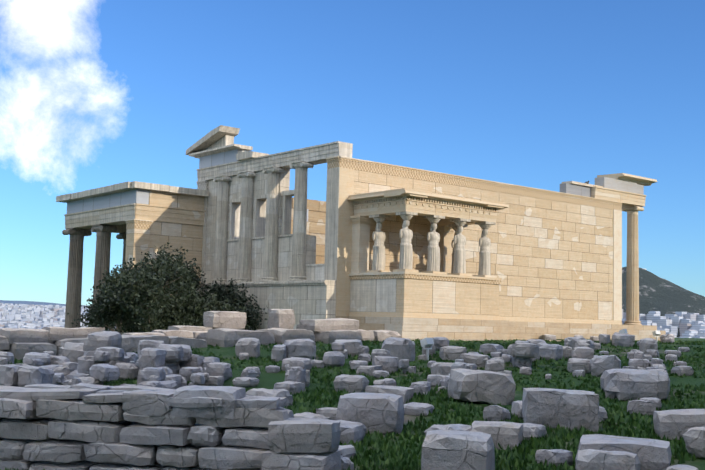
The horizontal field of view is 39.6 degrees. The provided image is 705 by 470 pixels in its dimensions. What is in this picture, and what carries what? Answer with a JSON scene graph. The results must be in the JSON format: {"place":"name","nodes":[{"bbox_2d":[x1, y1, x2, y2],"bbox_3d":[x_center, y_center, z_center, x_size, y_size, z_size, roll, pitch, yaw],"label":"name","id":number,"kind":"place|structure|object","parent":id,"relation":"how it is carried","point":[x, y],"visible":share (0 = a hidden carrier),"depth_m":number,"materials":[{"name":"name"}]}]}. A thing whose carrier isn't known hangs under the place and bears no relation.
{"place":"outdoors","nodes":[
{"label":"outdoors","id":0,"kind":"place"},
{"bbox_2d":[0,300,88,305],"bbox_3d":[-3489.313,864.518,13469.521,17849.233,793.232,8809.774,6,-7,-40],"label":"mountain ridge","id":1,"kind":"structure","parent":0,"point":[24,302],"depth_m":16110.71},
{"bbox_2d":[0,0,704,304],"label":"sky","id":2,"kind":"structure","parent":0,"point":[540,94],"materials":[{"name":"blue"}]},
{"bbox_2d":[0,303,704,337],"bbox_3d":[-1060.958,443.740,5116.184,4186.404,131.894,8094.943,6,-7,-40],"label":"city buildings","id":3,"kind":"structure","parent":0,"point":[33,316],"depth_m":2246.61,"materials":[{"name":"white concrete"}]},
{"bbox_2d":[0,338,704,469],"bbox_3d":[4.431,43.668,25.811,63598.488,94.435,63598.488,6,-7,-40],"label":"ground","id":4,"kind":"structure","parent":0,"point":[267,380],"depth_m":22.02,"materials":[{"name":"green plant"}]},
{"bbox_2d":[122,221,202,332],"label":"porch wall","id":5,"kind":"structure","parent":4,"relation":"on","point":[174,235],"depth_m":47.02,"materials":[{"name":"stone"}]},
{"bbox_2d":[62,224,125,333],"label":"porch columns","id":6,"kind":"structure","parent":5,"relation":"on","point":[75,265],"depth_m":51.28,"materials":[{"name":"stone"}]},
{"bbox_2d":[124,219,152,229],"bbox_3d":[-10.161,-0.469,46.505,1.000,0.450,0.980,6,-7,-40],"label":"pilaster capital","id":7,"kind":"object","parent":5,"relation":"on","point":[138,224],"visible":0.96,"depth_m":46.20,"materials":[{"name":"stone"}]},
{"bbox_2d":[56,181,309,233],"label":"porch entablature","id":8,"kind":"structure","parent":5,"relation":"on","point":[118,204],"depth_m":47.67,"materials":[{"name":"stone"}]},
{"bbox_2d":[67,242,267,334],"bbox_3d":[-7.505,3.720,43.539,10.896,6.565,9.110,6,-7,-40],"label":"bush","id":9,"kind":"object","parent":4,"relation":"on","point":[161,293],"visible":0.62,"depth_m":40.79,"materials":[{"name":"green plant"}]},
{"bbox_2d":[0,309,400,359],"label":"stone blocks","id":10,"kind":"structure","parent":4,"relation":"on","point":[18,343],"depth_m":29.69,"materials":[{"name":"grey stone"}]},
{"bbox_2d":[196,167,339,330],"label":"facade","id":11,"kind":"structure","parent":4,"relation":"on","point":[312,295],"depth_m":43.29,"materials":[{"name":"stone"}]},
{"bbox_2d":[196,180,207,189],"bbox_3d":[-7.287,-2.449,48.936,0.715,0.450,0.824,6,-7,-40],"label":"anta capital","id":12,"kind":"object","parent":11,"relation":"on","point":[202,185],"visible":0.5,"depth_m":48.67,"materials":[{"name":"stone"}]},
{"bbox_2d":[210,161,313,282],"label":"columns","id":13,"kind":"structure","parent":11,"relation":"on","point":[271,238],"depth_m":43.66,"materials":[{"name":"stone"}]},
{"bbox_2d":[186,125,352,180],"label":"entablature","id":14,"kind":"structure","parent":11,"relation":"on","point":[216,151],"depth_m":46.51,"materials":[{"name":"stone"}]},
{"bbox_2d":[291,197,325,263],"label":"wall","id":15,"kind":"structure","parent":4,"relation":"on","point":[317,216],"depth_m":52.96,"materials":[{"name":"stone"}]},
{"bbox_2d":[0,331,704,469],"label":"stone blocks","id":16,"kind":"structure","parent":4,"relation":"on","point":[65,408],"depth_m":14.83,"materials":[{"name":"stone"}]},
{"bbox_2d":[420,338,433,359],"bbox_3d":[1.959,3.005,25.767,0.250,0.610,0.340,-3,-7,40],"label":"floodlight","id":17,"kind":"object","parent":4,"relation":"on","point":[426,342],"visible":0.92,"depth_m":25.71,"materials":[{"name":"grey metal"}]},
{"bbox_2d":[411,339,563,341],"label":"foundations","id":18,"kind":"object","parent":4,"relation":"on","point":[478,339],"visible":0.12,"depth_m":38.31,"materials":[{"name":"stone"}]},
{"bbox_2d":[335,316,665,339],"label":"temple steps","id":19,"kind":"structure","parent":4,"relation":"on","point":[412,328],"depth_m":40.00,"materials":[{"name":"stone"}]},
{"bbox_2d":[349,271,501,319],"bbox_3d":[3.074,2.596,40.930,5.680,1.780,3.390,6,-7,-40],"label":"porch base","id":20,"kind":"object","parent":19,"relation":"on","point":[408,298],"depth_m":39.38,"materials":[{"name":"beige stone"}]},
{"bbox_2d":[348,188,508,277],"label":"porch entablature","id":21,"kind":"structure","parent":20,"relation":"on","point":[394,201],"depth_m":40.32,"materials":[{"name":"beige stone"}]},
{"bbox_2d":[369,214,389,270],"bbox_3d":[1.085,0.329,40.000,0.686,2.270,0.620,6,-7,-40],"label":"caryatid","id":22,"kind":"object","parent":21,"relation":"on","point":[379,238],"visible":0.98,"depth_m":39.81,"materials":[{"name":"stone"}]},
{"bbox_2d":[396,211,417,269],"bbox_3d":[2.124,0.245,38.760,0.686,2.270,0.620,6,-7,-40],"label":"caryatid","id":23,"kind":"object","parent":21,"relation":"on","point":[406,249],"visible":0.98,"depth_m":38.57,"materials":[{"name":"stone"}]},
{"bbox_2d":[423,215,444,271],"bbox_3d":[3.295,0.361,39.733,0.686,2.270,0.620,6,-7,-40],"label":"caryatid","id":24,"kind":"object","parent":21,"relation":"on","point":[433,247],"visible":0.98,"depth_m":39.55,"materials":[{"name":"stone"}]},
{"bbox_2d":[448,224,467,272],"bbox_3d":[4.598,0.678,42.919,0.686,2.270,0.620,6,-7,-40],"label":"caryatid","id":25,"kind":"object","parent":21,"relation":"on","point":[454,227],"visible":0.19,"depth_m":42.78,"materials":[{"name":"stone"}]},
{"bbox_2d":[450,218,470,273],"bbox_3d":[4.466,0.477,40.706,0.686,2.270,0.620,6,-7,-40],"label":"caryatid","id":26,"kind":"object","parent":21,"relation":"on","point":[459,266],"visible":0.96,"depth_m":40.52,"materials":[{"name":"stone"}]},
{"bbox_2d":[475,221,495,274],"bbox_3d":[5.636,0.593,41.679,0.686,2.270,0.620,6,-7,-40],"label":"caryatid","id":27,"kind":"object","parent":21,"relation":"on","point":[484,255],"visible":0.98,"depth_m":41.50,"materials":[{"name":"stone"}]},
{"bbox_2d":[622,205,643,324],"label":"porch columns","id":28,"kind":"structure","parent":19,"relation":"on","point":[632,295],"depth_m":53.98,"materials":[{"name":"stone"}]},
{"bbox_2d":[560,173,656,206],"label":"entablature","id":29,"kind":"structure","parent":28,"relation":"on","point":[626,189],"depth_m":52.86,"materials":[{"name":"stone"}]},
{"bbox_2d":[619,329,627,333],"bbox_3d":[9.983,3.757,36.091,0.250,0.610,0.340,-2,-6,30],"label":"floodlight","id":30,"kind":"object","parent":4,"relation":"on","point":[623,331],"visible":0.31,"depth_m":35.98,"materials":[{"name":"grey metal"}]},
{"bbox_2d":[652,330,660,341],"bbox_3d":[14.048,4.715,45.248,0.340,0.610,0.250,4,-6,-30],"label":"floodlight","id":31,"kind":"object","parent":4,"relation":"on","point":[656,333],"visible":0.94,"depth_m":45.20,"materials":[{"name":"grey metal"}]},
{"bbox_2d":[326,156,622,324],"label":"wall","id":32,"kind":"structure","parent":0,"point":[552,261],"depth_m":47.73,"materials":[{"name":"beige stone"}]},
{"bbox_2d":[622,266,704,337],"bbox_3d":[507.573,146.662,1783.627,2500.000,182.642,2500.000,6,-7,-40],"label":"hill","id":33,"kind":"structure","parent":0,"point":[662,295],"depth_m":1653.71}
]}

